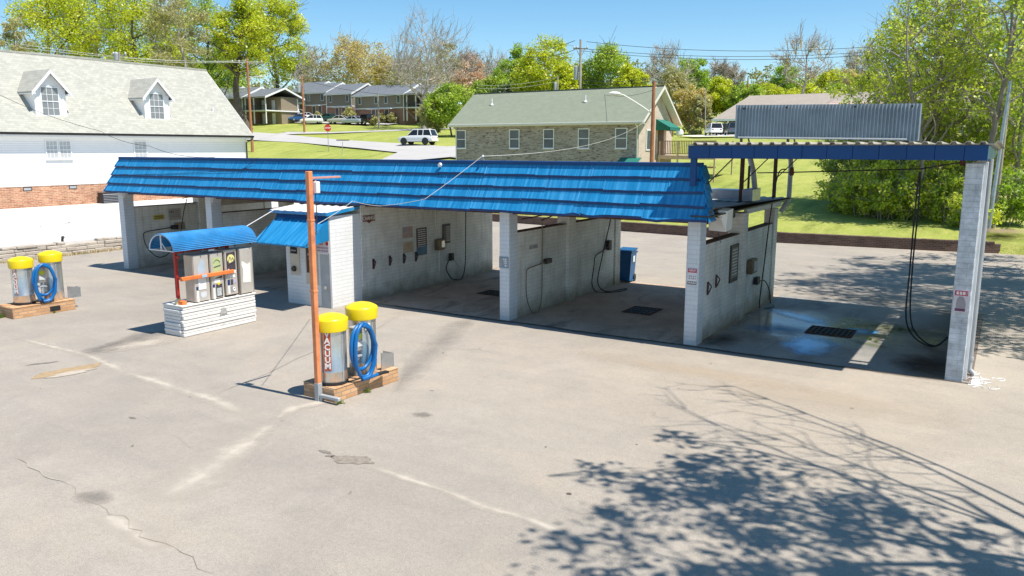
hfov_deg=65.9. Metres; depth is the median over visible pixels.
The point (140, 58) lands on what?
power line
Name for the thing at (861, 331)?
soap film
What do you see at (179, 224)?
wall sign
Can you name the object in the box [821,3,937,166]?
spring tree
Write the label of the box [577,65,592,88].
spring tree
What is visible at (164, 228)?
pressure hose
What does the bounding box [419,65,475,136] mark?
spring tree
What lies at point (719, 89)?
spring tree
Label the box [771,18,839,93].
spring tree
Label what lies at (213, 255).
door
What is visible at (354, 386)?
brick island
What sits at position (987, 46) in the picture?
spring tree
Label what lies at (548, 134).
window
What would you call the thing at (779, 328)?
soap film
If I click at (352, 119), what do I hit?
parked car
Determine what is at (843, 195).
bush
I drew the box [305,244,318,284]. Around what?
change machine
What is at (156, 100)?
window
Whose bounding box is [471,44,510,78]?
spring tree
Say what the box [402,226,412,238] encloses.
wall sign
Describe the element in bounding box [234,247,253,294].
vending box
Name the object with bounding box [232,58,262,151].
utility pole
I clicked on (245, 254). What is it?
door
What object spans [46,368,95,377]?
pothole
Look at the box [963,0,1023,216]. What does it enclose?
spring tree
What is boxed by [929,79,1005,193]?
spring tree
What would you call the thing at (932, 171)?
bush
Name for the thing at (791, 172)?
hose boom
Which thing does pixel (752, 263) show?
coin box
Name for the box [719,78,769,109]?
spring tree
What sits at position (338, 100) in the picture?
apartment unit
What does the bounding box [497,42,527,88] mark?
spring tree
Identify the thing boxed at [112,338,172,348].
patch
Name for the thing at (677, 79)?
spring tree
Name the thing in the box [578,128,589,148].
window
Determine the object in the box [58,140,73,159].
window
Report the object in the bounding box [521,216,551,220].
hose boom
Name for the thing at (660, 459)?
asphalt lot
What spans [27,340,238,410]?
silt line
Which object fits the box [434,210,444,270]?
coin box
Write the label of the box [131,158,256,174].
service cable
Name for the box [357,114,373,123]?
parked car
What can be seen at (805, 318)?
soap film
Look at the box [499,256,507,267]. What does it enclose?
wall sign
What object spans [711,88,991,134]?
beige building
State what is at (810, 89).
spring tree
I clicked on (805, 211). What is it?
ground
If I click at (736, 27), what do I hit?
sky
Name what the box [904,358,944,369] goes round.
dirt film
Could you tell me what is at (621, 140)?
window
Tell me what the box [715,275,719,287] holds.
mat clip
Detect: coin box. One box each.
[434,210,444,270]
[746,258,757,274]
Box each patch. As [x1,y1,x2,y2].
[31,363,100,378]
[104,341,136,347]
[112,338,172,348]
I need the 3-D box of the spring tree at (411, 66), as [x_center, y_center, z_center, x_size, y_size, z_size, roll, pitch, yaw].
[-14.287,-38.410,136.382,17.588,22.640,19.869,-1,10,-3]
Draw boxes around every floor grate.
[477,290,499,295]
[621,306,662,314]
[805,325,856,337]
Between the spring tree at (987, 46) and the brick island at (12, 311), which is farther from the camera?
the spring tree at (987, 46)
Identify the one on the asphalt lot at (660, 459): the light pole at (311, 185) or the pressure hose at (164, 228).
the light pole at (311, 185)
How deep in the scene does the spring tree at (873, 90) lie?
42.73 m
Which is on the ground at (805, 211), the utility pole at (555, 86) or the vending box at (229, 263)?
the utility pole at (555, 86)
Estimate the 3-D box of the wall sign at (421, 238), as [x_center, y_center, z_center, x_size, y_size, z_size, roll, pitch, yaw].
[-2.791,-1.444,24.421,0.014,0.840,0.500,6,12,32]
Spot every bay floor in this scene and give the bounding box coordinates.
[122,261,777,345]
[698,295,983,383]
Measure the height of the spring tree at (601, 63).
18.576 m
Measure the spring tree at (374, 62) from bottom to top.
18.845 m
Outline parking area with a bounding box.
[298,120,396,124]
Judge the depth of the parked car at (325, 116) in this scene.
156.01 m
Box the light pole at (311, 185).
[305,171,340,401]
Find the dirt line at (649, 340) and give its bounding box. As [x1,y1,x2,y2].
[391,305,906,375]
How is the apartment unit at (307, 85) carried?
on the ground at (805, 211)
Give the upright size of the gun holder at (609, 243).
0.300 m
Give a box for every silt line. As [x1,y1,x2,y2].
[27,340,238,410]
[104,515,157,546]
[167,426,271,493]
[277,400,329,416]
[379,469,596,544]
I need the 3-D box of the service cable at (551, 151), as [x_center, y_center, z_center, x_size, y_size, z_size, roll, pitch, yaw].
[4.216,-7.391,37.119,0.014,2.006,37.025,3,10,15]
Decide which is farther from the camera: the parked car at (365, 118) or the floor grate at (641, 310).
the parked car at (365, 118)
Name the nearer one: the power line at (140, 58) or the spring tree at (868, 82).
the power line at (140, 58)
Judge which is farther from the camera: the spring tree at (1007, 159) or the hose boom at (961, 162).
the spring tree at (1007, 159)
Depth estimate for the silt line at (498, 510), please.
9.50 m
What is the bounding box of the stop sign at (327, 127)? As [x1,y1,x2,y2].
[324,124,330,151]
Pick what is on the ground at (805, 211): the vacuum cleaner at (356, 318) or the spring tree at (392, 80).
the spring tree at (392, 80)
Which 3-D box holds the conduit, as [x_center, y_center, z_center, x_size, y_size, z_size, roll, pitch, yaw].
[-6.595,-1.859,20.783,0.025,0.356,2.080,1,10,6]
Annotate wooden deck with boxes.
[658,141,733,181]
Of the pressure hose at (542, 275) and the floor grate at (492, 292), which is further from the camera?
the floor grate at (492, 292)
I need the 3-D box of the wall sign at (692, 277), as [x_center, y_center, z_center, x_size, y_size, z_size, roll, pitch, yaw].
[3.915,-0.245,17.160,0.205,0.360,0.016,6,12,32]
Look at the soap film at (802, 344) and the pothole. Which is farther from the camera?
the soap film at (802, 344)
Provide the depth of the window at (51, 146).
51.85 m
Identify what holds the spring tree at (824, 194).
on the ground at (805, 211)
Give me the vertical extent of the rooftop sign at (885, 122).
0.920 m
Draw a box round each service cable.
[3,96,214,157]
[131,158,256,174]
[318,156,481,223]
[493,122,643,155]
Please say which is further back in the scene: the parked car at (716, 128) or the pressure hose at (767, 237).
the parked car at (716, 128)
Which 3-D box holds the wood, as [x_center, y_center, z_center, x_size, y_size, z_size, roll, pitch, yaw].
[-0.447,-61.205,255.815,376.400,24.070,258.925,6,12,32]
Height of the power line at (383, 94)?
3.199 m
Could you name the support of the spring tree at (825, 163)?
on the ground at (805, 211)
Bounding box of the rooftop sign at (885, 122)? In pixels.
[734,103,921,142]
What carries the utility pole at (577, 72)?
on the ground at (805, 211)
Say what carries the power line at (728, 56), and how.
attached to the utility pole at (577, 72)
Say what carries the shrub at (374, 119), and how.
on the ground at (805, 211)
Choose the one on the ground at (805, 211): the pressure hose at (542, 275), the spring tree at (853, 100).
the spring tree at (853, 100)
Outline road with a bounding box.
[247,132,455,157]
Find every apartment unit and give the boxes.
[220,86,245,93]
[225,87,304,123]
[291,81,330,110]
[301,82,344,114]
[323,83,371,114]
[351,83,446,124]
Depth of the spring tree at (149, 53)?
181.77 m
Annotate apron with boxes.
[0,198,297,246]
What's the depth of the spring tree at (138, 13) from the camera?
133.65 m
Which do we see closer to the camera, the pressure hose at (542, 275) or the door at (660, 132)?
the pressure hose at (542, 275)
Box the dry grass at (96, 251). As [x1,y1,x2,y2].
[0,247,121,262]
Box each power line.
[20,47,245,60]
[22,44,231,61]
[33,52,257,62]
[305,80,477,95]
[482,81,556,88]
[483,77,556,85]
[581,48,911,56]
[585,79,647,81]
[586,51,862,59]
[587,81,649,84]
[592,42,900,50]
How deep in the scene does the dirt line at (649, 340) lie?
17.75 m
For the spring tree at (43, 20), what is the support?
on the ground at (805, 211)
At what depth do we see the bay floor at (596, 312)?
21.96 m
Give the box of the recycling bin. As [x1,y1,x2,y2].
[620,247,637,280]
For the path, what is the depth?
131.12 m
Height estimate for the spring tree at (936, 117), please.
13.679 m
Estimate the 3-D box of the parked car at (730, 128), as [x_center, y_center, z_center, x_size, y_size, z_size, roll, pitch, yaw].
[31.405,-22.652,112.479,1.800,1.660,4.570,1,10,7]
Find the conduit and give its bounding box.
[247,208,276,225]
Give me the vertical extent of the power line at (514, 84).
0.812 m
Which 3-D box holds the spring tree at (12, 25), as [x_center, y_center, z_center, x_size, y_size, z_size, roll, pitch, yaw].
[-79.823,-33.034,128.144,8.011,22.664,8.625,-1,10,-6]
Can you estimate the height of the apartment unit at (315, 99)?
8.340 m
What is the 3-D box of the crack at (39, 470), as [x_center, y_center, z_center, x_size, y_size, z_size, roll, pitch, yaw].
[-6.405,2.465,10.664,1.627,0.001,0.083,7,12,35]
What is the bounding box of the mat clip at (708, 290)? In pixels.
[706,282,711,294]
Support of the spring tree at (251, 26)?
on the ground at (805, 211)
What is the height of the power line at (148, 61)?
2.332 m
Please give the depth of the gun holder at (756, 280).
21.04 m
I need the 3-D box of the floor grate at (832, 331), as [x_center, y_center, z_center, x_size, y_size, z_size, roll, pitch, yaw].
[7.540,1.022,18.685,1.020,0.018,0.840,6,12,32]
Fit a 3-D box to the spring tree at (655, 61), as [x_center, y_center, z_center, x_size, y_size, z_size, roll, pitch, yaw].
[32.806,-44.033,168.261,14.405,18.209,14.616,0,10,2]
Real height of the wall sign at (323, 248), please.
0.380 m
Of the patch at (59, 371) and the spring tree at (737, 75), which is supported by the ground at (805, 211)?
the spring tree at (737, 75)
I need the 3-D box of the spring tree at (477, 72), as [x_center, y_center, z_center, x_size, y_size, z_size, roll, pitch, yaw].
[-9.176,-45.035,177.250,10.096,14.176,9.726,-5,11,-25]
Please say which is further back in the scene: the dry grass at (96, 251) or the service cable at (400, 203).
the dry grass at (96, 251)
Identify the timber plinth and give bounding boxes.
[162,292,256,336]
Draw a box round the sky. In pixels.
[0,0,1020,103]
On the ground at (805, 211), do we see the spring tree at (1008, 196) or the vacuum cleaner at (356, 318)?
the spring tree at (1008, 196)
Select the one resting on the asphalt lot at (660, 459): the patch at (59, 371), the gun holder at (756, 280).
the patch at (59, 371)
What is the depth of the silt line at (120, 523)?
9.07 m
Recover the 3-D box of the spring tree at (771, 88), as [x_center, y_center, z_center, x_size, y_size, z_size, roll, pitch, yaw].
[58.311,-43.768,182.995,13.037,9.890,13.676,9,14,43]
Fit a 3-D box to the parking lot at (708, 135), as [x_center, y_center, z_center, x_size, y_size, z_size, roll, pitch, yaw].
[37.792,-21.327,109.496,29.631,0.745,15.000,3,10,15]
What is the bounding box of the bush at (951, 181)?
[911,167,963,223]
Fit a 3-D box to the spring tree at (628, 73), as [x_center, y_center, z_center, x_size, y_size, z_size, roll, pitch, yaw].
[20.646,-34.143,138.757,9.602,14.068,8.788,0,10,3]
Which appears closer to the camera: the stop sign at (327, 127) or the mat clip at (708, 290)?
the mat clip at (708, 290)
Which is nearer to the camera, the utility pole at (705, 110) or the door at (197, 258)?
the door at (197, 258)
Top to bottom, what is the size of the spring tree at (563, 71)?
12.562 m
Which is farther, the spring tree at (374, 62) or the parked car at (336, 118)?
the spring tree at (374, 62)
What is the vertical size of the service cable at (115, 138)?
2.977 m
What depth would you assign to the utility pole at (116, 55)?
73.34 m
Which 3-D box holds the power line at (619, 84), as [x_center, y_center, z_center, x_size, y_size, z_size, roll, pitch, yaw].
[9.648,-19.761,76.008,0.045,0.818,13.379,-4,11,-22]
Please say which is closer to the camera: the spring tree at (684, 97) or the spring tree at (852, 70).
the spring tree at (684, 97)
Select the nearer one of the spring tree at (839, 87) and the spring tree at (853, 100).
the spring tree at (853, 100)
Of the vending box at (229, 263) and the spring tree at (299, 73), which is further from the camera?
the spring tree at (299, 73)
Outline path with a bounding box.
[277,127,453,133]
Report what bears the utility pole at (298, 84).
on the ground at (805, 211)
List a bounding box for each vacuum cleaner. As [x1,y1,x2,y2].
[7,250,80,304]
[319,301,393,385]
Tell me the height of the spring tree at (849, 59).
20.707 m
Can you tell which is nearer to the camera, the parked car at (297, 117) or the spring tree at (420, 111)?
the spring tree at (420, 111)
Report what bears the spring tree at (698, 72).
on the ground at (805, 211)
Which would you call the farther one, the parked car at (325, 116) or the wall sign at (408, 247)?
the parked car at (325, 116)
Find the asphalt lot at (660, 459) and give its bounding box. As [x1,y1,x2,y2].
[0,221,1023,575]
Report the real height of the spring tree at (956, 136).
5.682 m
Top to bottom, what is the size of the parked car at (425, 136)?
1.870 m
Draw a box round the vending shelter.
[148,225,256,304]
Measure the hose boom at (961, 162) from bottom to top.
0.294 m
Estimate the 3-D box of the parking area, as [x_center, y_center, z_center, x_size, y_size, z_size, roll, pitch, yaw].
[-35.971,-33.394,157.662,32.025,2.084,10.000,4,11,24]
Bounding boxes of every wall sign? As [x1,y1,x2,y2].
[153,215,163,219]
[168,208,180,219]
[174,222,184,229]
[317,241,328,254]
[363,215,374,222]
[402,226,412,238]
[402,241,413,252]
[416,227,426,254]
[442,223,449,242]
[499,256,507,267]
[529,244,537,248]
[687,268,696,284]
[728,243,738,282]
[952,289,968,312]
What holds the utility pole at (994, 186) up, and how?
on the ground at (805, 211)
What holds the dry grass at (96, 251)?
on the asphalt lot at (660, 459)
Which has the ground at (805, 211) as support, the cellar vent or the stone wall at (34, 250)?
the stone wall at (34, 250)
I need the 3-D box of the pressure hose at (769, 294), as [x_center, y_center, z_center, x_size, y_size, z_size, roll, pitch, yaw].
[7.043,0.137,21.598,0.303,0.814,1.110,7,12,34]
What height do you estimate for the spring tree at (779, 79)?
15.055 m
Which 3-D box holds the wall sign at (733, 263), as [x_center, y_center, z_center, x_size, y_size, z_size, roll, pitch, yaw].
[5.433,-0.610,19.329,0.040,0.920,0.620,6,12,32]
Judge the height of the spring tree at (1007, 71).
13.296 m
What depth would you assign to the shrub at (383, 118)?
151.57 m
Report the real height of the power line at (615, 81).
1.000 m
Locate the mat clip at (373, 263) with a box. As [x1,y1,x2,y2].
[372,259,375,268]
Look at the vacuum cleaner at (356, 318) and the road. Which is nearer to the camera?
the vacuum cleaner at (356, 318)
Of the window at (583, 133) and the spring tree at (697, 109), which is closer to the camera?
the window at (583, 133)
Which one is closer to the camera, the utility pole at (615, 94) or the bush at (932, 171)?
the bush at (932, 171)
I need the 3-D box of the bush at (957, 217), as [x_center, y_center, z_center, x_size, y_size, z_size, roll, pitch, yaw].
[21.183,-3.625,36.169,2.586,2.671,2.909,-2,10,-11]
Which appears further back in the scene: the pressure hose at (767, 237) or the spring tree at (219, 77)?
the spring tree at (219, 77)
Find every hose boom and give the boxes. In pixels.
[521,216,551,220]
[757,167,920,175]
[921,160,964,168]
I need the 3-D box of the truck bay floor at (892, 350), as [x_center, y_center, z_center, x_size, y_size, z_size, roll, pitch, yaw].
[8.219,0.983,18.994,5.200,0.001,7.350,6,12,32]
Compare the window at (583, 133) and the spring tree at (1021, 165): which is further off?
the window at (583, 133)
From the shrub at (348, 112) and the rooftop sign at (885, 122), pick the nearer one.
the rooftop sign at (885, 122)
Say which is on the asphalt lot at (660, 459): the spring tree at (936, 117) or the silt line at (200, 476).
the silt line at (200, 476)
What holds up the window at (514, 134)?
in the brick office
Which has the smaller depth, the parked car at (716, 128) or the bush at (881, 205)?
the bush at (881, 205)
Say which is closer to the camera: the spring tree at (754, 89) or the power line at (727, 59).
the power line at (727, 59)
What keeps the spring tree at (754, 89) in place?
on the ground at (805, 211)
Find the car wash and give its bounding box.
[103,141,1003,381]
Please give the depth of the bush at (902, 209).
37.89 m
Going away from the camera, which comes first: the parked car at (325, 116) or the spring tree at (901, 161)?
the spring tree at (901, 161)
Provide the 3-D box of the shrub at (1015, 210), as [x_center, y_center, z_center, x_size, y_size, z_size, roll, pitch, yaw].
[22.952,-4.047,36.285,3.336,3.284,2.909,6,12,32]
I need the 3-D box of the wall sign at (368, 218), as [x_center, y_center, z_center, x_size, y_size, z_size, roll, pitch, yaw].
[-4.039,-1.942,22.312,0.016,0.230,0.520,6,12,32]
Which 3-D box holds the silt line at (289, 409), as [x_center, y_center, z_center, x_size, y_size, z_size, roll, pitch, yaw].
[-3.473,1.987,13.367,0.698,0.001,1.735,6,12,32]
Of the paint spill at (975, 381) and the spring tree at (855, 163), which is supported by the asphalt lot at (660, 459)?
the paint spill at (975, 381)
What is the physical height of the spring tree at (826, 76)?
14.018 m
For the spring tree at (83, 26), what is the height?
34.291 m
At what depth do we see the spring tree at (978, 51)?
46.16 m
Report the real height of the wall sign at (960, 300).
0.420 m
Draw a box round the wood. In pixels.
[245,57,993,100]
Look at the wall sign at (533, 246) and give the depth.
20.64 m
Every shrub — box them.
[341,106,356,116]
[368,115,377,125]
[379,112,387,122]
[386,112,397,124]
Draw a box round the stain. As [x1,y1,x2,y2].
[332,455,374,463]
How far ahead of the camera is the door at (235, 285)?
19.15 m
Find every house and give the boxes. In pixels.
[0,49,253,208]
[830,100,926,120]
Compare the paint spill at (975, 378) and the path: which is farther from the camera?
the path
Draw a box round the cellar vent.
[97,192,118,203]
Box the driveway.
[383,146,455,159]
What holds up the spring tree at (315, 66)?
on the ground at (805, 211)
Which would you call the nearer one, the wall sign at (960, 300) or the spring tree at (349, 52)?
the wall sign at (960, 300)
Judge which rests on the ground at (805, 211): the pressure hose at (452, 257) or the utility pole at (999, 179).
the utility pole at (999, 179)
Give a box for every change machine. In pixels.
[289,247,300,274]
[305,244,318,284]
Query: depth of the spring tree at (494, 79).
160.76 m
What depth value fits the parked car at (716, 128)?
110.45 m
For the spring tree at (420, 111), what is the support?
on the ground at (805, 211)
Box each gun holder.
[543,258,551,263]
[606,240,611,249]
[753,276,759,284]
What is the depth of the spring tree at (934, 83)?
37.14 m
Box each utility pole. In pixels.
[112,52,125,60]
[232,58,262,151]
[296,76,305,131]
[377,93,379,128]
[554,76,557,89]
[573,39,587,88]
[609,81,655,161]
[704,88,705,134]
[987,81,1011,231]
[991,85,1011,227]
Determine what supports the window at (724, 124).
in the beige building
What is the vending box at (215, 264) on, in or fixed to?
on the timber plinth
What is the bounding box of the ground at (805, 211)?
[247,105,1023,254]
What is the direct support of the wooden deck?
on the ground at (805, 211)
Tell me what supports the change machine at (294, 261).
attached to the car wash
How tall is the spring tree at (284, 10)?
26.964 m
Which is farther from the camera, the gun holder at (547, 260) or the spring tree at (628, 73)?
the spring tree at (628, 73)
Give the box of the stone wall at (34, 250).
[0,236,122,262]
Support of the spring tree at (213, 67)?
on the ground at (805, 211)
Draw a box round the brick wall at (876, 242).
[492,213,1000,252]
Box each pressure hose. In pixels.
[143,199,186,257]
[446,212,465,279]
[526,221,544,313]
[591,219,626,292]
[759,169,786,307]
[760,280,774,308]
[905,172,948,346]
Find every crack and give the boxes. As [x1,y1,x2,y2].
[17,458,65,482]
[75,489,217,574]
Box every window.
[39,86,60,115]
[44,140,60,159]
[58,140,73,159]
[133,141,147,156]
[148,93,164,118]
[457,130,465,148]
[508,129,519,148]
[543,129,553,148]
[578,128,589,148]
[615,128,627,148]
[646,129,650,150]
[722,123,726,134]
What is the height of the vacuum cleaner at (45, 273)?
1.318 m
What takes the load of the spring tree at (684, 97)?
on the ground at (805, 211)
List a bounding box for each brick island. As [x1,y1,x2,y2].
[0,297,75,318]
[303,364,398,402]
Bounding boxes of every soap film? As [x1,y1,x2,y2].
[772,327,790,330]
[774,310,824,323]
[786,336,833,353]
[848,328,874,333]
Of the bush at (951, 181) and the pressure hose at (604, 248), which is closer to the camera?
the pressure hose at (604, 248)
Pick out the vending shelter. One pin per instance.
(198, 240)
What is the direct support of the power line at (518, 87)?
attached to the utility pole at (555, 86)
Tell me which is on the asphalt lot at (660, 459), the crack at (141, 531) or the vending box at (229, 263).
the crack at (141, 531)
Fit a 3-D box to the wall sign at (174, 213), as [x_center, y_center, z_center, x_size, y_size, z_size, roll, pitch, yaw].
[-12.697,-2.784,29.740,0.016,0.420,0.520,6,12,32]
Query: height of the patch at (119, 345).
0.001 m
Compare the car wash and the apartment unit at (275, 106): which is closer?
the car wash
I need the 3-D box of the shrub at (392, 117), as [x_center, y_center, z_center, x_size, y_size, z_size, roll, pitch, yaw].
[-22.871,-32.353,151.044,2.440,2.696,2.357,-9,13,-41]
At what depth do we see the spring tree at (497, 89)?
147.13 m
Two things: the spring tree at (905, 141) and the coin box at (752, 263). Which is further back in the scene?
the spring tree at (905, 141)
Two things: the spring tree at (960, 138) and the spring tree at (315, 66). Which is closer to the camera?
the spring tree at (960, 138)
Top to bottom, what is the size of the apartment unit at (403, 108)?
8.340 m
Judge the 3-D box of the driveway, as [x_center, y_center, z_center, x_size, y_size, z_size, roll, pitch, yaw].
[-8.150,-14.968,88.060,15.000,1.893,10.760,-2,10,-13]
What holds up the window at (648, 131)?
in the brick office
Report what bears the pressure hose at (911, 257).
hanging from the hose boom at (791, 172)
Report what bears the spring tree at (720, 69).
on the ground at (805, 211)
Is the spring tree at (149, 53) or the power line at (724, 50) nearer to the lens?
the power line at (724, 50)
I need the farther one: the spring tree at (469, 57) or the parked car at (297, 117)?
the spring tree at (469, 57)
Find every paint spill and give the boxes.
[962,372,1004,389]
[968,379,979,384]
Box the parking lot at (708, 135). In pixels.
[682,134,734,136]
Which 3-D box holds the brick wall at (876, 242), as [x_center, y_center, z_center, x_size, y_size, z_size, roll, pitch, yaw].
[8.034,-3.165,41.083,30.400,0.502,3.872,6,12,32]
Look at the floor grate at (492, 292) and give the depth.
23.66 m
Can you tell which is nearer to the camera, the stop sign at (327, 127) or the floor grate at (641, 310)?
the floor grate at (641, 310)
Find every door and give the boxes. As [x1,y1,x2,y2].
[193,254,210,301]
[210,252,224,298]
[224,249,237,294]
[239,248,252,293]
[658,130,663,154]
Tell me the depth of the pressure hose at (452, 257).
26.09 m
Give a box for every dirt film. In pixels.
[711,336,732,342]
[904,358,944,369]
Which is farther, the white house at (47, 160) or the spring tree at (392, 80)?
the spring tree at (392, 80)
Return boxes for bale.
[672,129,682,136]
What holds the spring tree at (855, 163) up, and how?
on the ground at (805, 211)
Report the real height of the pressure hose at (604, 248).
2.722 m
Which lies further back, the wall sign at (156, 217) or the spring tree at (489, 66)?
the spring tree at (489, 66)
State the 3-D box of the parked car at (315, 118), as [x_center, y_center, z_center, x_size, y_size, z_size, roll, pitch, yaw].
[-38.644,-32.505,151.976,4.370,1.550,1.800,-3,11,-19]
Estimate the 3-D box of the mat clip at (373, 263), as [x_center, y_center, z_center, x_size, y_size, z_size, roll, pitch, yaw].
[-3.935,-0.685,22.611,0.112,0.300,0.070,6,12,32]
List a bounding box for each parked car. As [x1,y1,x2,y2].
[288,114,306,120]
[299,115,322,122]
[321,113,335,120]
[327,115,346,122]
[341,116,362,123]
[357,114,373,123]
[398,129,437,144]
[704,123,722,134]
[724,123,734,134]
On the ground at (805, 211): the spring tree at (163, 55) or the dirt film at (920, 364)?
the spring tree at (163, 55)
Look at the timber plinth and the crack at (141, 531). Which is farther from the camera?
the timber plinth
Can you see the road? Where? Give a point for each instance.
(391, 147)
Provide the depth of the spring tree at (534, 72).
144.88 m
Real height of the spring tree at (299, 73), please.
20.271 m
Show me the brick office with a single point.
(508, 125)
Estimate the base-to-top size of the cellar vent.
0.750 m
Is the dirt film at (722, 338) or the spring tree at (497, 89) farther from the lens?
the spring tree at (497, 89)
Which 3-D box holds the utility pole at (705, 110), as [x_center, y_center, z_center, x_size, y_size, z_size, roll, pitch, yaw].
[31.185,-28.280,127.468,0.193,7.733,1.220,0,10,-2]
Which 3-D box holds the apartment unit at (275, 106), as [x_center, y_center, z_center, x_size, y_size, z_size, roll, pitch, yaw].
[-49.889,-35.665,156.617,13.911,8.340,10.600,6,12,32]
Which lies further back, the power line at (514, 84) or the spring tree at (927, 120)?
the power line at (514, 84)
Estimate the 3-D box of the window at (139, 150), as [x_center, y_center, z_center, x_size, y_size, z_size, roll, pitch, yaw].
[-26.830,-9.984,57.094,0.098,1.290,1.120,6,12,32]
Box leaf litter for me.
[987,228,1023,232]
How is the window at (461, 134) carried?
in the brick office
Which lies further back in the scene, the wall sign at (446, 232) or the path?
the path
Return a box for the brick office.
[448,85,681,161]
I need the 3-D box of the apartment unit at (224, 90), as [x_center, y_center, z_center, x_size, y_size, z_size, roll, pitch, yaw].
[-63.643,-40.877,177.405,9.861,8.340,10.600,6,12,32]
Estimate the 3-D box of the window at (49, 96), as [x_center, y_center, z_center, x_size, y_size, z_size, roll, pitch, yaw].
[-30.460,-12.312,52.099,0.043,1.920,1.220,6,12,32]
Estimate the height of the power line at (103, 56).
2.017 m
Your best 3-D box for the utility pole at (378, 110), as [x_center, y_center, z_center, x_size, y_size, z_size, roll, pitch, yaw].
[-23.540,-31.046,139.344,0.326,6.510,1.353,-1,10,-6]
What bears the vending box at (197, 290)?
on the timber plinth
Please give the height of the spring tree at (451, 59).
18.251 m
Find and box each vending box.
[183,253,210,302]
[201,251,224,299]
[215,248,237,295]
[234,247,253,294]
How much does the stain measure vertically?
0.001 m
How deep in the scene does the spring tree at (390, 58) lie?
199.60 m
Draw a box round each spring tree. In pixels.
[0,0,107,57]
[0,13,40,51]
[43,0,154,59]
[56,0,202,67]
[135,0,216,81]
[136,42,201,68]
[168,0,244,95]
[197,45,254,87]
[204,0,277,129]
[245,0,317,87]
[290,38,333,87]
[296,44,336,83]
[322,23,378,83]
[341,38,394,85]
[369,53,408,85]
[377,0,478,128]
[379,50,449,85]
[415,100,444,132]
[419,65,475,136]
[425,38,462,83]
[449,47,485,84]
[450,56,489,90]
[469,66,514,96]
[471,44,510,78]
[487,81,521,92]
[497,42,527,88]
[509,33,583,91]
[545,59,578,89]
[572,26,637,88]
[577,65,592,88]
[607,50,653,86]
[641,39,700,87]
[654,63,693,112]
[671,76,712,133]
[677,50,712,97]
[689,93,714,134]
[698,73,732,115]
[705,57,736,89]
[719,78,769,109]
[726,61,747,85]
[736,84,766,101]
[753,78,786,94]
[764,57,804,90]
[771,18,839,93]
[779,82,827,94]
[798,66,850,90]
[813,172,865,214]
[814,140,869,190]
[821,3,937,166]
[822,64,875,88]
[825,82,850,92]
[828,140,886,182]
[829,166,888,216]
[838,92,876,103]
[840,28,884,74]
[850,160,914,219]
[855,69,895,91]
[858,84,915,173]
[861,0,996,218]
[865,88,929,186]
[867,0,1008,212]
[873,68,961,213]
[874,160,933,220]
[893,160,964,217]
[905,78,953,166]
[912,0,1023,136]
[918,0,1023,174]
[920,86,973,201]
[926,0,1023,142]
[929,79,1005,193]
[937,116,999,192]
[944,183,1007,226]
[961,83,1023,203]
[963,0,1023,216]
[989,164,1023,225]
[993,80,1023,186]
[993,123,1023,200]
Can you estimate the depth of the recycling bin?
25.51 m

